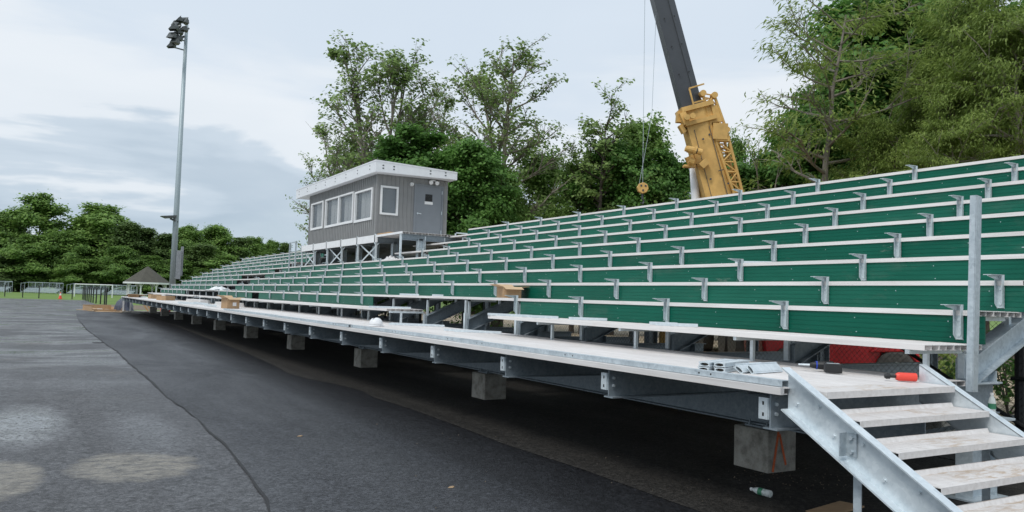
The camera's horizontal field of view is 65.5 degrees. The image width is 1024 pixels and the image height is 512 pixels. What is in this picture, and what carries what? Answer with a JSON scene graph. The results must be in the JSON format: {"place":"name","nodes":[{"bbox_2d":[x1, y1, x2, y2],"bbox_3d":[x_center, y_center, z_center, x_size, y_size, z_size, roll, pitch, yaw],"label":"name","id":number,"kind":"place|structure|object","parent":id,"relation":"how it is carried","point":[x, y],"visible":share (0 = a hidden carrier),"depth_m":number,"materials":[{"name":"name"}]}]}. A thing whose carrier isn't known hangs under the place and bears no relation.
{"place":"outdoors","nodes":[
{"label":"outdoors","id":0,"kind":"place"},
{"bbox_2d":[0,298,268,511],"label":"asphalt lot","id":1,"kind":"structure","parent":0,"point":[87,424],"depth_m":8.64,"materials":[{"name":"asphalt"}]},
{"bbox_2d":[83,304,121,310],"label":"flattened carton","id":2,"kind":"object","parent":1,"relation":"on","point":[101,307],"visible":0.82,"depth_m":55.55,"materials":[{"name":"cardboard"}]},
{"bbox_2d":[77,318,269,511],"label":"pavement crack","id":3,"kind":"object","parent":1,"relation":"on","point":[265,497],"visible":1,"depth_m":8.66,"materials":[{"name":"asphalt"}]},
{"bbox_2d":[97,304,471,315],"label":"dirt path","id":4,"kind":"structure","parent":0,"point":[138,307],"depth_m":70.41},
{"bbox_2d":[160,16,189,288],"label":"light pole","id":5,"kind":"object","parent":4,"relation":"on","point":[176,37],"visible":0.98,"depth_m":75.31,"materials":[{"name":"metal"}]},
{"bbox_2d":[75,311,699,511],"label":"new asphalt","id":6,"kind":"structure","parent":0,"point":[359,451],"depth_m":8.50,"materials":[{"name":"asphalt"}]},
{"bbox_2d":[95,310,125,311],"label":"flattened carton","id":7,"kind":"object","parent":6,"relation":"on","point":[110,311],"visible":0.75,"depth_m":52.84,"materials":[{"name":"cardboard"}]},
{"bbox_2d":[114,299,133,310],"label":"covered heap","id":8,"kind":"object","parent":7,"relation":"on","point":[119,304],"visible":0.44,"depth_m":53.92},
{"bbox_2d":[0,286,1002,329],"bbox_3d":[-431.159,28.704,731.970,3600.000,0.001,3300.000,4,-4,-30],"label":"ground","id":9,"kind":"structure","parent":0,"point":[65,296],"depth_m":120.18,"materials":[{"name":"green plant"}]},
{"bbox_2d":[0,216,31,255],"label":"tree","id":10,"kind":"object","parent":9,"relation":"on","point":[2,242],"visible":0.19,"depth_m":187.34,"materials":[{"name":"green plant"}]},
{"bbox_2d":[0,256,39,291],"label":"tree","id":11,"kind":"object","parent":9,"relation":"on","point":[5,262],"visible":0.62,"depth_m":173.19,"materials":[{"name":"green plant"}]},
{"bbox_2d":[0,208,44,290],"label":"tree","id":12,"kind":"object","parent":9,"relation":"on","point":[4,220],"visible":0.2,"depth_m":191.02,"materials":[{"name":"green plant"}]},
{"bbox_2d":[0,192,72,247],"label":"tree","id":13,"kind":"object","parent":9,"relation":"on","point":[41,212],"visible":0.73,"depth_m":186.99,"materials":[{"name":"green plant"}]},
{"bbox_2d":[0,234,78,289],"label":"tree","id":14,"kind":"object","parent":9,"relation":"on","point":[28,246],"visible":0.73,"depth_m":174.51,"materials":[{"name":"green plant"}]},
{"bbox_2d":[20,282,62,293],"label":"field bleacher","id":15,"kind":"object","parent":9,"relation":"on","point":[35,290],"visible":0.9,"depth_m":156.11,"materials":[{"name":"metal"}]},
{"bbox_2d":[21,229,109,292],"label":"tree","id":16,"kind":"object","parent":9,"relation":"on","point":[78,250],"visible":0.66,"depth_m":178.49,"materials":[{"name":"green plant"}]},
{"bbox_2d":[45,258,110,293],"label":"tree","id":17,"kind":"object","parent":9,"relation":"on","point":[76,270],"visible":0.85,"depth_m":173.41,"materials":[{"name":"green plant"}]},
{"bbox_2d":[66,284,104,294],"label":"field bleacher","id":18,"kind":"object","parent":9,"relation":"on","point":[78,291],"visible":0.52,"depth_m":161.09,"materials":[{"name":"metal"}]},
{"bbox_2d":[35,201,145,288],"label":"tree","id":19,"kind":"object","parent":9,"relation":"on","point":[97,221],"visible":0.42,"depth_m":186.32,"materials":[{"name":"green plant"}]},
{"bbox_2d":[83,245,141,294],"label":"tree","id":20,"kind":"object","parent":9,"relation":"on","point":[118,260],"visible":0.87,"depth_m":174.91,"materials":[{"name":"green plant"}]},
{"bbox_2d":[107,285,136,295],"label":"field bleacher","id":21,"kind":"object","parent":9,"relation":"on","point":[121,294],"visible":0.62,"depth_m":166.64,"materials":[{"name":"metal"}]},
{"bbox_2d":[96,220,152,293],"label":"tree","id":22,"kind":"object","parent":9,"relation":"on","point":[129,232],"visible":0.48,"depth_m":182.85,"materials":[{"name":"green plant"}]},
{"bbox_2d":[111,255,169,295],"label":"tree","id":23,"kind":"object","parent":9,"relation":"on","point":[156,263],"visible":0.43,"depth_m":177.92,"materials":[{"name":"green plant"}]},
{"bbox_2d":[123,267,168,295],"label":"gazebo","id":24,"kind":"object","parent":9,"relation":"on","point":[148,275],"visible":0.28,"depth_m":94.79,"materials":[{"name":"grey"}]},
{"bbox_2d":[137,226,160,293],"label":"tree","id":25,"kind":"object","parent":9,"relation":"on","point":[148,235],"visible":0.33,"depth_m":188.34,"materials":[{"name":"green plant"}]},
{"bbox_2d":[145,232,180,278],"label":"tree","id":26,"kind":"object","parent":9,"relation":"on","point":[161,248],"visible":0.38,"depth_m":184.95,"materials":[{"name":"green plant"}]},
{"bbox_2d":[157,259,205,289],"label":"tree","id":27,"kind":"object","parent":9,"relation":"on","point":[187,265],"visible":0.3,"depth_m":180.39,"materials":[{"name":"green plant"}]},
{"bbox_2d":[167,224,206,259],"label":"tree","id":28,"kind":"object","parent":9,"relation":"on","point":[190,235],"visible":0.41,"depth_m":189.60,"materials":[{"name":"green plant"}]},
{"bbox_2d":[183,243,216,274],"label":"tree","id":29,"kind":"object","parent":9,"relation":"on","point":[200,253],"visible":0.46,"depth_m":184.49,"materials":[{"name":"green plant"}]},
{"bbox_2d":[186,255,239,277],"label":"tree","id":30,"kind":"object","parent":9,"relation":"on","point":[217,261],"visible":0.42,"depth_m":184.20,"materials":[{"name":"green plant"}]},
{"bbox_2d":[201,223,244,260],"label":"tree","id":31,"kind":"object","parent":9,"relation":"on","point":[219,236],"visible":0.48,"depth_m":195.29,"materials":[{"name":"green plant"}]},
{"bbox_2d":[226,236,254,261],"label":"tree","id":32,"kind":"object","parent":9,"relation":"on","point":[239,241],"visible":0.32,"depth_m":197.68,"materials":[{"name":"green plant"}]},
{"bbox_2d":[240,236,270,259],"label":"tree","id":33,"kind":"object","parent":9,"relation":"on","point":[258,249],"visible":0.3,"depth_m":200.83,"materials":[{"name":"green plant"}]},
{"bbox_2d":[265,240,281,255],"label":"tree","id":34,"kind":"object","parent":9,"relation":"on","point":[273,246],"visible":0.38,"depth_m":204.91,"materials":[{"name":"green plant"}]},
{"bbox_2d":[278,242,292,253],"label":"tree","id":35,"kind":"object","parent":9,"relation":"on","point":[284,248],"visible":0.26,"depth_m":208.86,"materials":[{"name":"green plant"}]},
{"bbox_2d":[755,0,997,339],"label":"tree","id":36,"kind":"object","parent":9,"relation":"on","point":[843,8],"visible":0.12,"depth_m":37.46,"materials":[{"name":"green plant"}]},
{"bbox_2d":[0,0,1019,285],"label":"sky","id":37,"kind":"structure","parent":0,"point":[90,90],"materials":[{"name":"grey"}]},
{"bbox_2d":[141,313,1023,511],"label":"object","id":38,"kind":"structure","parent":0,"point":[673,455],"depth_m":10.09,"materials":[{"name":"asphalt"}]},
{"bbox_2d":[191,315,201,323],"bbox_3d":[-15.036,3.051,37.912,0.400,0.570,0.450,4,-4,-30],"label":"concrete footing","id":39,"kind":"object","parent":38,"relation":"on","point":[195,319],"visible":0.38,"depth_m":37.73,"materials":[{"name":"concrete"}]},
{"bbox_2d":[213,319,225,329],"bbox_3d":[-12.104,2.867,32.934,0.400,0.570,0.450,4,-4,-30],"label":"concrete footing","id":40,"kind":"object","parent":38,"relation":"on","point":[219,324],"visible":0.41,"depth_m":32.75,"materials":[{"name":"concrete"}]},
{"bbox_2d":[244,326,257,337],"bbox_3d":[-9.173,2.683,27.956,0.400,0.570,0.450,4,-4,-30],"label":"concrete footing","id":41,"kind":"object","parent":38,"relation":"on","point":[250,331],"visible":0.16,"depth_m":27.77,"materials":[{"name":"concrete"}]},
{"bbox_2d":[287,334,304,349],"bbox_3d":[-6.241,2.498,22.978,0.400,0.570,0.450,4,-4,-30],"label":"concrete footing","id":42,"kind":"object","parent":38,"relation":"on","point":[295,342],"visible":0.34,"depth_m":22.80,"materials":[{"name":"concrete"}]},
{"bbox_2d":[354,345,377,367],"bbox_3d":[-3.310,2.314,18.000,0.400,0.570,0.450,4,-4,-30],"label":"concrete footing","id":43,"kind":"object","parent":38,"relation":"on","point":[364,357],"visible":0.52,"depth_m":17.82,"materials":[{"name":"concrete"}]},
{"bbox_2d":[472,368,505,399],"bbox_3d":[-0.378,2.130,13.022,0.400,0.570,0.450,4,-4,-30],"label":"concrete footing","id":44,"kind":"object","parent":38,"relation":"on","point":[486,385],"visible":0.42,"depth_m":12.85,"materials":[{"name":"concrete"}]},
{"bbox_2d":[121,155,1023,511],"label":"bleachers","id":45,"kind":"object","parent":38,"relation":"on","point":[933,257],"visible":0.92,"depth_m":10.39,"materials":[{"name":"metal"}]},
{"bbox_2d":[217,295,240,308],"bbox_3d":[-9.121,1.490,25.801,0.739,0.416,0.858,5,-4,-40],"label":"cardboard box","id":46,"kind":"object","parent":45,"relation":"on","point":[229,302],"visible":0.94,"depth_m":25.62,"materials":[{"name":"cardboard"}]},
{"bbox_2d":[223,308,274,315],"bbox_3d":[-6.947,1.471,20.877,0.076,0.044,5.900,4,-4,-31],"label":"steel channel","id":47,"kind":"object","parent":45,"relation":"on","point":[258,313],"visible":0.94,"depth_m":20.70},
{"bbox_2d":[268,314,348,326],"bbox_3d":[-4.232,1.294,16.154,0.076,0.044,5.800,4,-4,-30],"label":"steel channel","id":48,"kind":"object","parent":45,"relation":"on","point":[315,321],"visible":0.98,"depth_m":15.60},
{"bbox_2d":[369,317,383,325],"bbox_3d":[-2.487,1.210,14.646,0.250,0.155,0.331,0,-4,30],"label":"hard hat","id":49,"kind":"object","parent":45,"relation":"on","point":[376,321],"visible":1,"depth_m":14.53,"materials":[{"name":"white paint"}]},
{"bbox_2d":[296,159,457,244],"bbox_3d":[-5.957,-1.795,32.611,3.152,2.605,10.124,4,-4,-30],"label":"press booth","id":50,"kind":"object","parent":45,"relation":"on","point":[376,197],"visible":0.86,"depth_m":29.07,"materials":[{"name":"grey metal"}]},
{"bbox_2d":[310,200,323,230],"bbox_3d":[-8.298,-1.716,34.132,0.180,1.170,1.720,4,-4,-30],"label":"window","id":51,"kind":"structure","parent":50,"relation":"in","point":[320,205],"depth_m":34.30,"materials":[{"name":"white paint"}]},
{"bbox_2d":[324,191,353,227],"bbox_3d":[-6.830,-1.799,31.638,0.180,1.190,3.470,4,-4,-30],"label":"window","id":52,"kind":"structure","parent":50,"relation":"in","point":[349,197],"depth_m":31.57,"materials":[{"name":"white paint"}]},
{"bbox_2d":[353,187,372,222],"bbox_3d":[-5.396,-1.844,29.198,0.180,1.160,1.870,4,-4,-30],"label":"window","id":53,"kind":"structure","parent":50,"relation":"in","point":[367,198],"depth_m":29.33,"materials":[{"name":"white paint"}]},
{"bbox_2d":[379,185,398,215],"bbox_3d":[-4.380,-1.967,28.292,0.680,1.030,0.130,4,-4,-30],"label":"window","id":54,"kind":"structure","parent":50,"relation":"in","point":[389,195],"depth_m":28.34,"materials":[{"name":"white paint"}]},
{"bbox_2d":[413,184,443,233],"bbox_3d":[-3.056,-1.594,29.021,1.160,1.990,0.133,4,-4,-30],"label":"door","id":55,"kind":"structure","parent":50,"relation":"in","point":[428,199],"depth_m":29.02,"materials":[{"name":"grey paint"}]},
{"bbox_2d":[341,323,480,340],"bbox_3d":[-1.766,1.143,12.038,0.076,0.044,5.400,4,-4,-31],"label":"steel channel","id":56,"kind":"object","parent":45,"relation":"on","point":[407,333],"visible":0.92,"depth_m":11.58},
{"bbox_2d":[389,323,444,326],"bbox_3d":[-1.836,1.328,15.357,1.100,0.038,0.050,1,-3,8],"label":"steel angle","id":57,"kind":"object","parent":45,"relation":"on","point":[416,324],"visible":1,"depth_m":15.33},
{"bbox_2d":[454,329,501,333],"bbox_3d":[-0.560,1.242,13.093,0.800,0.038,0.050,1,-3,12],"label":"steel angle","id":58,"kind":"object","parent":45,"relation":"on","point":[479,331],"visible":1,"depth_m":13.07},
{"bbox_2d":[490,284,523,297],"bbox_3d":[-0.053,0.641,14.515,0.640,0.254,0.692,3,-3,-18],"label":"cardboard box","id":59,"kind":"object","parent":45,"relation":"on","point":[503,290],"visible":0.86,"depth_m":14.33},
{"bbox_2d":[488,313,527,316],"bbox_3d":[-0.025,0.919,12.375,0.900,0.038,0.050,-1,-4,40],"label":"steel angle","id":60,"kind":"object","parent":45,"relation":"on","point":[514,315],"visible":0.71,"depth_m":12.37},
{"bbox_2d":[569,317,606,320],"bbox_3d":[1.089,0.900,11.406,0.550,0.038,0.050,1,-3,10],"label":"steel angle","id":61,"kind":"object","parent":45,"relation":"on","point":[586,318],"visible":1,"depth_m":11.38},
{"bbox_2d":[456,338,787,386],"bbox_3d":[0.630,0.988,7.881,0.076,0.044,5.200,4,-4,-30],"label":"steel channel","id":62,"kind":"object","parent":45,"relation":"on","point":[734,376],"visible":1,"depth_m":6.92,"materials":[{"name":"metal"}]},
{"bbox_2d":[656,322,697,326],"bbox_3d":[1.992,0.829,9.618,0.500,0.038,0.050,1,-3,15],"label":"steel angle","id":63,"kind":"object","parent":45,"relation":"on","point":[676,324],"visible":1,"depth_m":9.59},
{"bbox_2d":[697,366,714,370],"bbox_3d":[1.803,0.980,7.001,0.104,0.037,0.620,0,-4,36],"label":"aluminium extrusion","id":64,"kind":"object","parent":45,"relation":"on","point":[712,368],"visible":0.29,"depth_m":6.78,"materials":[{"name":"metal"}]},
{"bbox_2d":[698,359,735,366],"bbox_3d":[1.813,0.938,7.008,0.104,0.037,0.620,0,-4,36],"label":"aluminium extrusion","id":65,"kind":"object","parent":64,"relation":"on","point":[709,363],"visible":0.68,"depth_m":6.81,"materials":[{"name":"metal"}]},
{"bbox_2d":[714,366,736,371],"bbox_3d":[1.935,0.982,6.974,0.104,0.037,0.620,0,-4,36],"label":"aluminium extrusion","id":66,"kind":"object","parent":45,"relation":"on","point":[726,369],"visible":0.46,"depth_m":6.76,"materials":[{"name":"metal"}]},
{"bbox_2d":[713,359,749,366],"bbox_3d":[1.935,0.941,6.987,0.104,0.037,0.620,0,-4,36],"label":"aluminium extrusion","id":67,"kind":"object","parent":66,"relation":"on","point":[729,363],"visible":0.88,"depth_m":6.84,"materials":[{"name":"metal"}]},
{"bbox_2d":[733,362,760,373],"bbox_3d":[2.078,0.974,6.891,0.107,0.089,0.460,-1,-4,44],"label":"aluminium extrusion","id":68,"kind":"object","parent":45,"relation":"on","point":[740,368],"visible":0.44,"depth_m":6.75,"materials":[{"name":"metal"}]},
{"bbox_2d":[746,362,782,373],"bbox_3d":[2.180,0.972,6.862,0.460,0.103,0.096,5,-4,-42],"label":"aluminium extrusion","id":69,"kind":"object","parent":45,"relation":"on","point":[763,367],"visible":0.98,"depth_m":6.82,"materials":[{"name":"metal"}]},
{"bbox_2d":[798,361,841,372],"bbox_3d":[2.744,0.985,7.099,0.332,0.086,0.273,1,-3,12],"label":"cordless drill","id":70,"kind":"object","parent":45,"relation":"on","point":[829,366],"visible":1,"depth_m":6.96,"materials":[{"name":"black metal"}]},
{"bbox_2d":[884,372,917,381],"bbox_3d":[3.124,0.970,6.398,0.240,0.068,0.068,1,-3,12],"label":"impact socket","id":71,"kind":"object","parent":45,"relation":"on","point":[902,376],"visible":1,"depth_m":6.37,"materials":[{"name":"red plastic"}]},
{"bbox_2d":[988,393,995,412],"bbox_3d":[4.150,1.290,6.878,0.064,0.210,0.063,4,-4,-30],"label":"plastic bottle","id":72,"kind":"object","parent":45,"relation":"on","point":[992,403],"visible":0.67,"depth_m":6.86,"materials":[{"name":"white"}]},
{"bbox_2d":[191,287,1023,461],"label":"chain link fence","id":73,"kind":"object","parent":38,"relation":"on","point":[1017,377],"visible":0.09,"depth_m":8.63,"materials":[{"name":"black metal"}]},
{"bbox_2d":[750,487,772,497],"bbox_3d":[2.136,2.022,6.832,0.064,0.063,0.210,4,-4,-34],"label":"plastic bottle","id":74,"kind":"object","parent":38,"relation":"on","point":[763,492],"visible":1,"depth_m":6.79,"materials":[{"name":"white"}]},
{"bbox_2d":[734,419,795,472],"bbox_3d":[2.554,1.946,8.043,0.400,0.570,0.454,4,-4,-30],"label":"concrete footing","id":75,"kind":"object","parent":38,"relation":"on","point":[758,448],"visible":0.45,"depth_m":7.89,"materials":[{"name":"concrete"}]},
{"bbox_2d":[806,501,863,511],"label":"cardboard scrap","id":76,"kind":"object","parent":38,"relation":"on","point":[840,506],"visible":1,"depth_m":6.40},
{"bbox_2d":[926,421,954,432],"bbox_3d":[5.033,2.137,9.497,0.400,0.505,0.450,4,-4,-30],"label":"concrete footing","id":77,"kind":"object","parent":38,"relation":"on","point":[938,425],"depth_m":9.28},
{"bbox_2d":[378,314,1014,425],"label":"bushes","id":78,"kind":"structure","parent":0,"point":[1001,406],"depth_m":39.18,"materials":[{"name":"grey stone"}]},
{"bbox_2d":[285,120,372,248],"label":"tree","id":79,"kind":"object","parent":78,"relation":"on","point":[324,133],"visible":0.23,"depth_m":45.94,"materials":[{"name":"green plant"}]},
{"bbox_2d":[305,29,462,180],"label":"tree","id":80,"kind":"object","parent":78,"relation":"on","point":[393,70],"visible":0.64,"depth_m":43.42,"materials":[{"name":"green plant"}]},
{"bbox_2d":[351,116,465,313],"bbox_3d":[-4.841,-1.488,39.537,7.262,10.321,8.832,1,-3,12],"label":"tree","id":81,"kind":"object","parent":78,"relation":"on","point":[417,151],"visible":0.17,"depth_m":38.86,"materials":[{"name":"green plant"}]},
{"bbox_2d":[388,85,455,319],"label":"tree","id":82,"kind":"object","parent":78,"relation":"on","point":[451,103],"visible":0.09,"depth_m":45.79,"materials":[{"name":"green plant"}]},
{"bbox_2d":[430,136,524,318],"bbox_3d":[-1.771,-0.956,37.931,6.054,9.284,5.232,5,-4,-43],"label":"tree","id":83,"kind":"object","parent":78,"relation":"on","point":[470,161],"visible":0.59,"depth_m":36.97,"materials":[{"name":"green plant"}]},
{"bbox_2d":[414,33,587,326],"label":"tree","id":84,"kind":"object","parent":78,"relation":"on","point":[491,99],"visible":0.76,"depth_m":41.71,"materials":[{"name":"green plant"}]},
{"bbox_2d":[491,165,536,326],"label":"tree","id":85,"kind":"object","parent":78,"relation":"on","point":[519,211],"visible":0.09,"depth_m":39.55,"materials":[{"name":"green plant"}]},
{"bbox_2d":[510,142,568,219],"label":"tree","id":86,"kind":"object","parent":78,"relation":"on","point":[540,183],"visible":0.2,"depth_m":43.34,"materials":[{"name":"green plant"}]},
{"bbox_2d":[535,149,592,332],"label":"tree","id":87,"kind":"object","parent":78,"relation":"on","point":[564,171],"visible":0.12,"depth_m":41.37,"materials":[{"name":"green plant"}]},
{"bbox_2d":[555,139,598,333],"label":"tree","id":88,"kind":"object","parent":78,"relation":"on","point":[574,154],"visible":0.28,"depth_m":40.62,"materials":[{"name":"green plant"}]},
{"bbox_2d":[570,77,638,303],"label":"tree","id":89,"kind":"object","parent":78,"relation":"on","point":[588,132],"visible":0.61,"depth_m":39.27,"materials":[{"name":"green plant"}]},
{"bbox_2d":[560,136,673,334],"bbox_3d":[5.551,-0.993,40.683,6.532,10.128,5.645,2,-3,-10],"label":"tree","id":90,"kind":"object","parent":78,"relation":"on","point":[630,166],"visible":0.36,"depth_m":39.69,"materials":[{"name":"green plant"}]},
{"bbox_2d":[592,109,686,211],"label":"tree","id":91,"kind":"object","parent":78,"relation":"on","point":[639,137],"visible":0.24,"depth_m":41.20,"materials":[{"name":"green plant"}]},
{"bbox_2d":[642,145,690,202],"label":"tree","id":92,"kind":"object","parent":78,"relation":"on","point":[674,173],"visible":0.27,"depth_m":40.16,"materials":[{"name":"green plant"}]},
{"bbox_2d":[650,0,775,351],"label":"mobile crane","id":93,"kind":"object","parent":78,"relation":"on","point":[703,130],"visible":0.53,"depth_m":27.59,"materials":[{"name":"yellow paint"}]},
{"bbox_2d":[637,9,655,204],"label":"crane hook block","id":94,"kind":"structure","parent":93,"relation":"hanging from","point":[642,187],"depth_m":27.99,"materials":[{"name":"yellow paint"}]},
{"bbox_2d":[684,159,764,197],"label":"tree","id":95,"kind":"object","parent":78,"relation":"on","point":[745,171],"visible":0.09,"depth_m":36.59,"materials":[{"name":"green plant"}]},
{"bbox_2d":[723,126,756,168],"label":"tree","id":96,"kind":"object","parent":78,"relation":"on","point":[739,144],"visible":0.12,"depth_m":41.57,"materials":[{"name":"green plant"}]},
{"bbox_2d":[747,149,787,190],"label":"tree","id":97,"kind":"object","parent":78,"relation":"on","point":[769,183],"visible":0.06,"depth_m":37.11,"materials":[{"name":"green plant"}]},
{"bbox_2d":[734,101,864,191],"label":"tree","id":98,"kind":"object","parent":78,"relation":"on","point":[807,166],"visible":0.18,"depth_m":36.04,"materials":[{"name":"green plant"}]},
{"bbox_2d":[759,56,902,184],"bbox_3d":[15.978,-2.895,38.677,8.612,14.355,7.080,2,-3,-9],"label":"tree","id":99,"kind":"object","parent":78,"relation":"on","point":[878,91],"visible":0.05,"depth_m":37.47,"materials":[{"name":"green plant"}]},
{"bbox_2d":[744,310,918,363],"bbox_3d":[6.757,1.728,17.026,3.241,2.060,1.569,2,-3,0],"label":"utility vehicle","id":100,"kind":"object","parent":78,"relation":"on","point":[863,349],"visible":0.18,"depth_m":16.33,"materials":[{"name":"red paint"}]},
{"bbox_2d":[684,0,1001,199],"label":"tree","id":101,"kind":"object","parent":78,"relation":"on","point":[829,125],"visible":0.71,"depth_m":30.75,"materials":[{"name":"green plant"}]},
{"bbox_2d":[816,103,942,338],"bbox_3d":[14.184,-1.115,29.348,5.283,9.636,5.627,3,-3,-13],"label":"tree","id":102,"kind":"object","parent":78,"relation":"on","point":[878,132],"visible":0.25,"depth_m":29.32,"materials":[{"name":"green plant"}]},
{"bbox_2d":[853,28,1007,343],"bbox_3d":[21.635,-3.171,38.322,11.336,15.247,13.118,1,-3,16],"label":"tree","id":103,"kind":"object","parent":78,"relation":"on","point":[904,72],"depth_m":37.41,"materials":[{"name":"green plant"}]},
{"bbox_2d":[857,17,1009,356],"bbox_3d":[16.044,-2.565,29.752,6.445,12.716,5.784,1,-3,10],"label":"tree","id":104,"kind":"object","parent":78,"relation":"on","point":[929,54],"visible":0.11,"depth_m":29.69,"materials":[{"name":"green plant"}]},
{"bbox_2d":[919,342,957,379],"bbox_3d":[9.185,2.342,16.979,2.013,1.056,1.956,4,-4,-30],"label":"bush","id":105,"kind":"object","parent":78,"relation":"on","point":[942,363],"visible":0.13,"depth_m":16.71,"materials":[{"name":"green plant"}]},
{"bbox_2d":[880,0,1023,333],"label":"tree","id":106,"kind":"object","parent":78,"relation":"on","point":[934,29],"visible":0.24,"depth_m":28.27,"materials":[{"name":"green plant"}]},
{"bbox_2d":[886,88,1020,362],"bbox_3d":[13.849,-0.902,24.888,4.536,8.705,5.055,0,-4,26],"label":"tree","id":107,"kind":"object","parent":78,"relation":"on","point":[954,140],"visible":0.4,"depth_m":24.69,"materials":[{"name":"green plant"}]},
{"bbox_2d":[908,0,1023,361],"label":"tree","id":108,"kind":"object","parent":78,"relation":"on","point":[994,22],"visible":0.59,"depth_m":25.48,"materials":[{"name":"green plant"}]},
{"bbox_2d":[938,330,1013,414],"bbox_3d":[8.285,1.838,12.872,2.745,1.875,3.190,4,-4,-30],"label":"bush","id":109,"kind":"object","parent":78,"relation":"on","point":[1002,386],"visible":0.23,"depth_m":12.90,"materials":[{"name":"green plant"}]},
{"bbox_2d":[991,0,1023,321],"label":"tree","id":110,"kind":"object","parent":78,"relation":"on","point":[1019,4],"depth_m":36.18,"materials":[{"name":"green plant"}]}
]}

